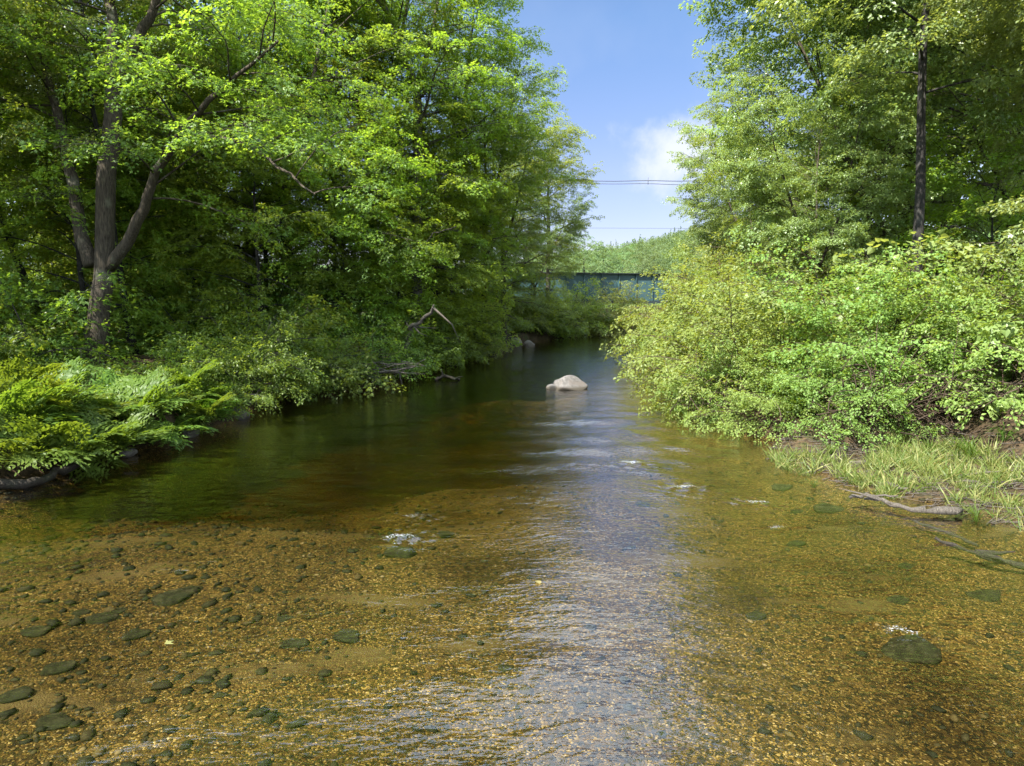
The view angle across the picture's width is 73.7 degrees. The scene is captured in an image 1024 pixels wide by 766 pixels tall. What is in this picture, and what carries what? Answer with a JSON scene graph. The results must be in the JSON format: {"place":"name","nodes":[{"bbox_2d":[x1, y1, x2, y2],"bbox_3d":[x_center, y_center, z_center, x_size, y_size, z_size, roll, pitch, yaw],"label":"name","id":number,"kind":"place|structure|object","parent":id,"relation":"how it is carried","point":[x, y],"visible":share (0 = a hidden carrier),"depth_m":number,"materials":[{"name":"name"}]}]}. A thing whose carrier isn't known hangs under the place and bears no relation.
{"place":"outdoors","nodes":[
{"label":"outdoors","id":0,"kind":"place"},
{"bbox_2d":[0,332,961,632],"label":"river water","id":1,"kind":"structure","parent":0,"point":[514,354],"depth_m":18.90,"materials":[{"name":"brown liquid"}]},
{"bbox_2d":[0,461,82,489],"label":"fallen log","id":2,"kind":"object","parent":1,"relation":"on","point":[24,484],"visible":0.83,"depth_m":10.34,"materials":[{"name":"brown wood"}]},
{"bbox_2d":[839,488,962,514],"bbox_3d":[5.178,1.599,9.149,1.463,0.167,0.268,4,8,31],"label":"driftwood log","id":3,"kind":"object","parent":1,"relation":"on","point":[943,510],"visible":1,"depth_m":8.94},
{"bbox_2d":[934,537,1023,569],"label":"submerged branch","id":4,"kind":"object","parent":1,"relation":"in","point":[989,555],"visible":1,"depth_m":7.64,"materials":[{"name":"brown wood"}]},
{"bbox_2d":[0,0,1018,264],"label":"sky","id":5,"kind":"structure","parent":0,"point":[629,64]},
{"bbox_2d":[0,227,1023,765],"bbox_3d":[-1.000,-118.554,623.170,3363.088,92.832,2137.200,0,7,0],"label":"ground","id":6,"kind":"structure","parent":0,"point":[528,647],"depth_m":6.98,"materials":[{"name":"soil"}]},
{"bbox_2d":[0,67,63,332],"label":"young maple","id":7,"kind":"object","parent":6,"relation":"on","point":[20,207],"visible":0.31,"depth_m":20.90,"materials":[{"name":"green plant"}]},
{"bbox_2d":[0,357,72,399],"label":"fern","id":8,"kind":"object","parent":6,"relation":"on","point":[17,371],"visible":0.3,"depth_m":12.66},
{"bbox_2d":[0,0,73,307],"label":"maple tree","id":9,"kind":"object","parent":6,"relation":"on","point":[6,148],"visible":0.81,"depth_m":16.68,"materials":[{"name":"green plant"}]},
{"bbox_2d":[0,378,86,431],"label":"fern","id":10,"kind":"object","parent":6,"relation":"on","point":[20,391],"visible":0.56,"depth_m":11.11,"materials":[{"name":"plant"}]},
{"bbox_2d":[0,407,87,476],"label":"fern","id":11,"kind":"object","parent":6,"relation":"on","point":[25,454],"visible":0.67,"depth_m":10.49,"materials":[{"name":"plant"}]},
{"bbox_2d":[0,325,87,389],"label":"understory shrub","id":12,"kind":"object","parent":6,"relation":"on","point":[18,351],"visible":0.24,"depth_m":15.47,"materials":[{"name":"green plant"}]},
{"bbox_2d":[1,356,100,393],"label":"fern","id":13,"kind":"object","parent":6,"relation":"on","point":[75,370],"visible":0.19,"depth_m":14.46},
{"bbox_2d":[3,396,100,426],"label":"fern","id":14,"kind":"object","parent":6,"relation":"on","point":[38,409],"visible":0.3,"depth_m":11.43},
{"bbox_2d":[35,712,74,730],"bbox_3d":[-3.301,2.450,4.937,0.249,0.071,0.202,-4,8,-28],"label":"submerged rock","id":15,"kind":"object","parent":6,"relation":"on","point":[54,721],"visible":0.98,"depth_m":4.91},
{"bbox_2d":[0,263,112,360],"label":"understory shrub","id":16,"kind":"object","parent":6,"relation":"on","point":[26,322],"visible":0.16,"depth_m":19.39,"materials":[{"name":"green plant"}]},
{"bbox_2d":[0,0,124,349],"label":"slender tree","id":17,"kind":"object","parent":6,"relation":"on","point":[22,270],"visible":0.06,"depth_m":22.31,"materials":[{"name":"green plant"}]},
{"bbox_2d":[0,413,136,472],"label":"fern","id":18,"kind":"object","parent":6,"relation":"on","point":[82,432],"visible":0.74,"depth_m":10.82,"materials":[{"name":"plant"}]},
{"bbox_2d":[0,0,147,333],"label":"maple tree","id":19,"kind":"object","parent":6,"relation":"on","point":[9,179],"visible":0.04,"depth_m":24.05,"materials":[{"name":"green plant"}]},
{"bbox_2d":[0,264,158,375],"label":"understory shrub","id":20,"kind":"object","parent":6,"relation":"on","point":[60,344],"visible":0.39,"depth_m":17.80,"materials":[{"name":"green plant"}]},
{"bbox_2d":[21,375,140,420],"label":"fern","id":21,"kind":"object","parent":6,"relation":"on","point":[54,397],"visible":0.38,"depth_m":11.91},
{"bbox_2d":[38,421,146,466],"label":"fern","id":22,"kind":"object","parent":6,"relation":"on","point":[127,426],"visible":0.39,"depth_m":11.47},
{"bbox_2d":[0,0,202,273],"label":"slender tree","id":23,"kind":"object","parent":6,"relation":"on","point":[82,116],"visible":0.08,"depth_m":24.28,"materials":[{"name":"green plant"}]},
{"bbox_2d":[0,25,215,353],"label":"young maple","id":24,"kind":"object","parent":6,"relation":"on","point":[138,314],"visible":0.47,"depth_m":20.45,"materials":[{"name":"green plant"}]},
{"bbox_2d":[11,160,211,341],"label":"sapling","id":25,"kind":"object","parent":6,"relation":"on","point":[71,253],"visible":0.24,"depth_m":22.82,"materials":[{"name":"green plant"}]},
{"bbox_2d":[0,0,226,354],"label":"slender tree","id":26,"kind":"object","parent":6,"relation":"on","point":[94,120],"visible":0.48,"depth_m":19.14,"materials":[{"name":"green plant"}]},
{"bbox_2d":[0,29,228,345],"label":"young maple","id":27,"kind":"object","parent":6,"relation":"on","point":[27,233],"visible":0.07,"depth_m":22.97,"materials":[{"name":"green plant"}]},
{"bbox_2d":[62,400,172,483],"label":"fern","id":28,"kind":"object","parent":6,"relation":"on","point":[135,415],"visible":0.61,"depth_m":12.03,"materials":[{"name":"plant"}]},
{"bbox_2d":[80,368,194,419],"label":"fern","id":29,"kind":"object","parent":6,"relation":"on","point":[131,385],"visible":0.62,"depth_m":13.43,"materials":[{"name":"plant"}]},
{"bbox_2d":[8,0,277,344],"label":"woodland tree","id":30,"kind":"object","parent":6,"relation":"on","point":[125,208],"visible":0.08,"depth_m":24.48,"materials":[{"name":"green plant"}]},
{"bbox_2d":[104,420,192,452],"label":"fern","id":31,"kind":"object","parent":6,"relation":"on","point":[175,441],"visible":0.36,"depth_m":12.70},
{"bbox_2d":[119,365,212,424],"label":"fern","id":32,"kind":"object","parent":6,"relation":"on","point":[182,394],"visible":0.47,"depth_m":14.15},
{"bbox_2d":[30,33,304,344],"bbox_3d":[-12.310,-6.304,25.293,8.571,11.930,9.714,4,8,28],"label":"young maple","id":33,"kind":"object","parent":6,"relation":"on","point":[162,227],"visible":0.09,"depth_m":23.52,"materials":[{"name":"green plant"}]},
{"bbox_2d":[122,398,220,435],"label":"fern","id":34,"kind":"object","parent":6,"relation":"on","point":[186,425],"visible":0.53,"depth_m":13.51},
{"bbox_2d":[151,585,202,606],"bbox_3d":[-3.419,2.194,7.025,0.512,0.107,0.369,-5,9,-38],"label":"submerged rock","id":35,"kind":"object","parent":6,"relation":"on","point":[172,597],"visible":0.94,"depth_m":6.92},
{"bbox_2d":[128,359,230,395],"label":"fern","id":36,"kind":"object","parent":6,"relation":"on","point":[192,379],"visible":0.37,"depth_m":15.07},
{"bbox_2d":[117,332,251,395],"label":"understory shrub","id":37,"kind":"object","parent":6,"relation":"on","point":[180,355],"visible":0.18,"depth_m":16.80,"materials":[{"name":"green plant"}]},
{"bbox_2d":[114,272,279,360],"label":"understory shrub","id":38,"kind":"object","parent":6,"relation":"on","point":[174,308],"visible":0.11,"depth_m":22.01,"materials":[{"name":"green plant"}]},
{"bbox_2d":[0,0,408,360],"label":"maple tree","id":39,"kind":"object","parent":6,"relation":"on","point":[104,253],"visible":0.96,"depth_m":17.15,"materials":[{"name":"green plant"}]},
{"bbox_2d":[171,392,245,425],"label":"fern","id":40,"kind":"object","parent":6,"relation":"on","point":[190,406],"visible":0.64,"depth_m":14.08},
{"bbox_2d":[57,0,401,320],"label":"maple tree","id":41,"kind":"object","parent":6,"relation":"on","point":[287,69],"visible":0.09,"depth_m":25.69,"materials":[{"name":"green plant"}]},
{"bbox_2d":[143,306,326,425],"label":"understory shrub","id":42,"kind":"object","parent":6,"relation":"on","point":[250,393],"visible":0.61,"depth_m":17.12,"materials":[{"name":"green plant"}]},
{"bbox_2d":[122,69,370,354],"bbox_3d":[-8.943,-5.218,23.138,8.191,10.058,7.226,-2,7,-12],"label":"young maple","id":43,"kind":"object","parent":6,"relation":"on","point":[257,267],"visible":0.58,"depth_m":22.10,"materials":[{"name":"green plant"}]},
{"bbox_2d":[142,280,361,403],"bbox_3d":[-7.671,-1.054,19.756,6.319,3.891,6.291,-3,7,-21],"label":"understory shrub","id":44,"kind":"object","parent":6,"relation":"on","point":[296,347],"visible":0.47,"depth_m":19.25,"materials":[{"name":"green plant"}]},
{"bbox_2d":[150,40,372,338],"bbox_3d":[-9.794,-6.600,26.723,8.823,12.281,10.000,-2,7,-14],"label":"young maple","id":45,"kind":"object","parent":6,"relation":"on","point":[264,250],"visible":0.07,"depth_m":25.14,"materials":[{"name":"green plant"}]},
{"bbox_2d":[222,337,325,409],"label":"understory shrub","id":46,"kind":"object","parent":6,"relation":"on","point":[281,397],"visible":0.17,"depth_m":18.40,"materials":[{"name":"green plant"}]},
{"bbox_2d":[98,0,454,346],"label":"maple tree","id":47,"kind":"object","parent":6,"relation":"on","point":[386,43],"visible":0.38,"depth_m":24.66,"materials":[{"name":"green plant"}]},
{"bbox_2d":[196,271,385,366],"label":"understory shrub","id":48,"kind":"object","parent":6,"relation":"on","point":[272,297],"visible":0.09,"depth_m":23.64,"materials":[{"name":"green plant"}]},
{"bbox_2d":[228,299,405,408],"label":"understory shrub","id":49,"kind":"object","parent":6,"relation":"on","point":[312,327],"visible":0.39,"depth_m":20.50,"materials":[{"name":"green plant"}]},
{"bbox_2d":[290,329,372,391],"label":"understory shrub","id":50,"kind":"object","parent":6,"relation":"on","point":[333,358],"visible":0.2,"depth_m":20.48,"materials":[{"name":"green plant"}]},
{"bbox_2d":[234,148,435,346],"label":"sapling","id":51,"kind":"object","parent":6,"relation":"on","point":[370,269],"visible":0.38,"depth_m":24.61,"materials":[{"name":"green plant"}]},
{"bbox_2d":[220,54,458,329],"bbox_3d":[-7.225,-7.002,28.809,10.476,12.865,9.243,1,7,5],"label":"young maple","id":52,"kind":"object","parent":6,"relation":"on","point":[322,67],"visible":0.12,"depth_m":26.89,"materials":[{"name":"green plant"}]},
{"bbox_2d":[233,67,454,351],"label":"young maple","id":53,"kind":"object","parent":6,"relation":"on","point":[395,190],"visible":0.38,"depth_m":24.46,"materials":[{"name":"green plant"}]},
{"bbox_2d":[252,280,442,394],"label":"understory shrub","id":54,"kind":"object","parent":6,"relation":"on","point":[382,343],"visible":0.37,"depth_m":22.87,"materials":[{"name":"green plant"}]},
{"bbox_2d":[223,0,507,333],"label":"maple tree","id":55,"kind":"object","parent":6,"relation":"on","point":[434,17],"visible":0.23,"depth_m":27.95,"materials":[{"name":"green plant"}]},
{"bbox_2d":[243,0,527,337],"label":"tall tree","id":56,"kind":"object","parent":6,"relation":"on","point":[482,21],"visible":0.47,"depth_m":28.48,"materials":[{"name":"green plant"}]},
{"bbox_2d":[329,298,465,379],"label":"understory shrub","id":57,"kind":"object","parent":6,"relation":"on","point":[427,346],"visible":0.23,"depth_m":25.14,"materials":[{"name":"green plant"}]},
{"bbox_2d":[316,106,499,348],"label":"young maple","id":58,"kind":"object","parent":6,"relation":"on","point":[448,282],"visible":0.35,"depth_m":27.38,"materials":[{"name":"green plant"}]},
{"bbox_2d":[380,293,489,373],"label":"understory shrub","id":59,"kind":"object","parent":6,"relation":"on","point":[442,341],"visible":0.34,"depth_m":27.30,"materials":[{"name":"green plant"}]},
{"bbox_2d":[317,0,558,334],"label":"maple tree","id":60,"kind":"object","parent":6,"relation":"on","point":[529,43],"visible":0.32,"depth_m":31.17,"materials":[{"name":"green plant"}]},
{"bbox_2d":[358,110,522,350],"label":"young maple","id":61,"kind":"object","parent":6,"relation":"on","point":[493,219],"visible":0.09,"depth_m":34.69,"materials":[{"name":"green plant"}]},
{"bbox_2d":[354,110,527,350],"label":"young maple","id":62,"kind":"object","parent":6,"relation":"on","point":[489,204],"visible":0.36,"depth_m":30.07,"materials":[{"name":"green plant"}]},
{"bbox_2d":[366,136,515,352],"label":"young maple","id":63,"kind":"object","parent":6,"relation":"on","point":[476,231],"visible":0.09,"depth_m":33.89,"materials":[{"name":"green plant"}]},
{"bbox_2d":[425,297,511,369],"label":"understory shrub","id":64,"kind":"object","parent":6,"relation":"on","point":[481,346],"visible":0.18,"depth_m":30.46,"materials":[{"name":"green plant"}]},
{"bbox_2d":[395,42,580,335],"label":"maple tree","id":65,"kind":"object","parent":6,"relation":"on","point":[536,152],"visible":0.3,"depth_m":34.42,"materials":[{"name":"green plant"}]},
{"bbox_2d":[0,322,976,449],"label":"ground cover","id":66,"kind":"object","parent":6,"relation":"on","point":[793,399],"visible":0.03,"depth_m":16.05,"materials":[{"name":"green plant"}]},
{"bbox_2d":[455,161,559,332],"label":"leafy tree","id":67,"kind":"object","parent":6,"relation":"on","point":[540,239],"visible":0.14,"depth_m":42.97,"materials":[{"name":"green plant"}]},
{"bbox_2d":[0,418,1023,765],"bbox_3d":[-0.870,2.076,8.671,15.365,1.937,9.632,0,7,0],"label":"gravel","id":68,"kind":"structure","parent":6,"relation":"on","point":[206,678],"depth_m":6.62,"materials":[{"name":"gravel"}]},
{"bbox_2d":[445,87,582,338],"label":"maple tree","id":69,"kind":"object","parent":6,"relation":"on","point":[536,225],"visible":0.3,"depth_m":39.75,"materials":[{"name":"green plant"}]},
{"bbox_2d":[494,264,589,339],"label":"understory shrub","id":70,"kind":"object","parent":6,"relation":"on","point":[529,311],"visible":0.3,"depth_m":47.20,"materials":[{"name":"green plant"}]},
{"bbox_2d":[488,180,597,329],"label":"leafy tree","id":71,"kind":"object","parent":6,"relation":"on","point":[565,238],"visible":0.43,"depth_m":48.34,"materials":[{"name":"green plant"}]},
{"bbox_2d":[491,106,604,317],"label":"tall tree","id":72,"kind":"object","parent":6,"relation":"on","point":[569,162],"visible":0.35,"depth_m":47.59,"materials":[{"name":"green plant"}]},
{"bbox_2d":[513,268,622,341],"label":"understory shrub","id":73,"kind":"object","parent":6,"relation":"on","point":[579,307],"visible":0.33,"depth_m":51.16,"materials":[{"name":"green plant"}]},
{"bbox_2d":[459,272,697,304],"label":"girder bridge","id":74,"kind":"structure","parent":6,"relation":"on","point":[636,278],"depth_m":58.17,"materials":[{"name":"teal paint"}]},
{"bbox_2d":[558,232,616,312],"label":"tree","id":75,"kind":"object","parent":6,"relation":"on","point":[601,267],"visible":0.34,"depth_m":82.12,"materials":[{"name":"green plant"}]},
{"bbox_2d":[563,277,655,342],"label":"shrub","id":76,"kind":"object","parent":6,"relation":"on","point":[619,301],"visible":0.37,"depth_m":54.32,"materials":[{"name":"green plant"}]},
{"bbox_2d":[522,220,791,273],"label":"hillside forest","id":77,"kind":"object","parent":6,"relation":"on","point":[670,243],"visible":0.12,"depth_m":624.00,"materials":[{"name":"plant"}]},
{"bbox_2d":[599,242,793,363],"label":"shrub","id":78,"kind":"object","parent":6,"relation":"on","point":[724,277],"visible":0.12,"depth_m":28.44,"materials":[{"name":"green plant"}]},
{"bbox_2d":[645,333,784,426],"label":"shrub","id":79,"kind":"object","parent":6,"relation":"on","point":[724,372],"visible":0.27,"depth_m":16.13,"materials":[{"name":"green plant"}]},
{"bbox_2d":[611,232,822,355],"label":"shrub","id":80,"kind":"object","parent":6,"relation":"on","point":[706,249],"visible":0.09,"depth_m":33.36,"materials":[{"name":"green plant"}]},
{"bbox_2d":[607,265,848,387],"bbox_3d":[7.649,-1.487,21.931,7.226,4.410,8.055,-5,9,-37],"label":"shrub","id":81,"kind":"object","parent":6,"relation":"on","point":[691,290],"visible":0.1,"depth_m":21.22,"materials":[{"name":"green plant"}]},
{"bbox_2d":[628,246,863,379],"bbox_3d":[9.046,-2.170,24.632,9.845,5.390,8.832,-1,7,-6],"label":"shrub","id":82,"kind":"object","parent":6,"relation":"on","point":[745,270],"visible":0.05,"depth_m":22.73,"materials":[{"name":"green plant"}]},
{"bbox_2d":[620,243,875,411],"bbox_3d":[7.252,-1.426,19.572,8.421,4.656,6.946,4,8,29],"label":"shrub","id":83,"kind":"object","parent":6,"relation":"on","point":[719,319],"visible":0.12,"depth_m":18.79,"materials":[{"name":"green plant"}]},
{"bbox_2d":[662,101,841,285],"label":"leafy tree","id":84,"kind":"object","parent":6,"relation":"on","point":[703,237],"visible":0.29,"depth_m":35.47,"materials":[{"name":"green plant"}]},
{"bbox_2d":[682,114,826,265],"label":"leafy tree","id":85,"kind":"object","parent":6,"relation":"on","point":[698,174],"visible":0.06,"depth_m":42.13,"materials":[{"name":"green plant"}]},
{"bbox_2d":[613,267,940,426],"bbox_3d":[6.573,-0.671,16.883,7.608,4.165,6.825,5,9,36],"label":"shrub","id":86,"kind":"object","parent":6,"relation":"on","point":[742,328],"visible":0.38,"depth_m":15.89,"materials":[{"name":"green plant"}]},
{"bbox_2d":[677,332,887,446],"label":"shrub","id":87,"kind":"object","parent":6,"relation":"on","point":[742,399],"visible":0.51,"depth_m":14.27,"materials":[{"name":"green plant"}]},
{"bbox_2d":[680,4,906,288],"bbox_3d":[12.855,-9.241,30.680,9.847,15.374,9.514,5,9,36],"label":"maple tree","id":88,"kind":"object","parent":6,"relation":"on","point":[702,141],"visible":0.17,"depth_m":30.23,"materials":[{"name":"green plant"}]},
{"bbox_2d":[662,225,971,373],"bbox_3d":[9.006,-1.978,20.645,7.927,5.314,9.611,7,10,44],"label":"shrub","id":89,"kind":"object","parent":6,"relation":"on","point":[735,309],"visible":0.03,"depth_m":19.94,"materials":[{"name":"green plant"}]},
{"bbox_2d":[700,29,940,320],"bbox_3d":[9.210,-5.133,20.771,6.263,9.027,7.064,3,8,26],"label":"leafy tree","id":90,"kind":"object","parent":6,"relation":"on","point":[773,196],"visible":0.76,"depth_m":19.16,"materials":[{"name":"green plant"}]},
{"bbox_2d":[678,0,1022,320],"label":"leafy tree","id":91,"kind":"object","parent":6,"relation":"on","point":[803,51],"visible":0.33,"depth_m":23.36,"materials":[{"name":"green plant"}]},
{"bbox_2d":[754,321,963,452],"bbox_3d":[6.823,0.014,13.725,3.775,2.530,4.577,3,8,23],"label":"shrub","id":92,"kind":"object","parent":6,"relation":"on","point":[857,398],"visible":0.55,"depth_m":12.79,"materials":[{"name":"green plant"}]},
{"bbox_2d":[735,229,1004,383],"bbox_3d":[9.412,-1.310,17.379,7.770,4.665,8.233,1,7,12],"label":"shrub","id":93,"kind":"object","parent":6,"relation":"on","point":[922,261],"visible":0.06,"depth_m":15.24,"materials":[{"name":"green plant"}]},
{"bbox_2d":[731,234,1023,412],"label":"shrub","id":94,"kind":"object","parent":6,"relation":"on","point":[880,311],"visible":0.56,"depth_m":13.84,"materials":[{"name":"green plant"}]},
{"bbox_2d":[748,0,1023,297],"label":"slender tree","id":95,"kind":"object","parent":6,"relation":"on","point":[921,75],"visible":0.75,"depth_m":16.75,"materials":[{"name":"green plant"}]},
{"bbox_2d":[753,7,1018,278],"bbox_3d":[15.225,-11.169,26.784,12.924,20.178,12.487,-7,10,-43],"label":"maple tree","id":96,"kind":"object","parent":6,"relation":"on","point":[877,149],"visible":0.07,"depth_m":26.99,"materials":[{"name":"green plant"}]},
{"bbox_2d":[762,416,1023,530],"bbox_3d":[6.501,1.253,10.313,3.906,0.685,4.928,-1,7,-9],"label":"grass","id":97,"kind":"structure","parent":6,"relation":"on","point":[914,459],"depth_m":10.60,"materials":[{"name":"plant"}]},
{"bbox_2d":[765,0,1023,304],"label":"leafy tree","id":98,"kind":"object","parent":6,"relation":"on","point":[932,55],"visible":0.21,"depth_m":19.60,"materials":[{"name":"green plant"}]},
{"bbox_2d":[773,304,1022,444],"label":"dead brush","id":99,"kind":"object","parent":6,"relation":"on","point":[916,413],"visible":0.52,"depth_m":12.55,"materials":[{"name":"wood"}]},
{"bbox_2d":[787,6,1014,292],"bbox_3d":[17.823,-10.213,29.806,10.615,17.374,11.864,2,7,18],"label":"woodland tree","id":100,"kind":"object","parent":6,"relation":"on","point":[959,176],"visible":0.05,"depth_m":27.49,"materials":[{"name":"green plant"}]},
{"bbox_2d":[779,244,1023,378],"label":"shrub","id":101,"kind":"object","parent":6,"relation":"on","point":[985,251],"visible":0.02,"depth_m":13.76,"materials":[{"name":"green plant"}]},
{"bbox_2d":[793,248,1023,429],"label":"shrub","id":102,"kind":"object","parent":6,"relation":"on","point":[974,361],"visible":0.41,"depth_m":12.89,"materials":[{"name":"green plant"}]},
{"bbox_2d":[881,634,941,664],"bbox_3d":[3.488,2.350,6.029,0.547,0.154,0.454,-2,7,-14],"label":"submerged rock","id":103,"kind":"object","parent":6,"relation":"on","point":[913,648],"visible":0.94,"depth_m":5.95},
{"bbox_2d":[874,106,1023,309],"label":"sapling","id":104,"kind":"object","parent":6,"relation":"on","point":[949,182],"visible":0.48,"depth_m":18.70,"materials":[{"name":"green plant"}]},
{"bbox_2d":[893,315,1023,417],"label":"dead brush","id":105,"kind":"object","parent":6,"relation":"on","point":[1003,382],"visible":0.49,"depth_m":12.14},
{"bbox_2d":[899,0,1023,318],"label":"leafy tree","id":106,"kind":"object","parent":6,"relation":"on","point":[1003,26],"visible":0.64,"depth_m":15.57,"materials":[{"name":"green plant"}]},
{"bbox_2d":[900,277,1023,421],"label":"shrub","id":107,"kind":"object","parent":6,"relation":"on","point":[1005,329],"visible":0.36,"depth_m":12.60,"materials":[{"name":"green plant"}]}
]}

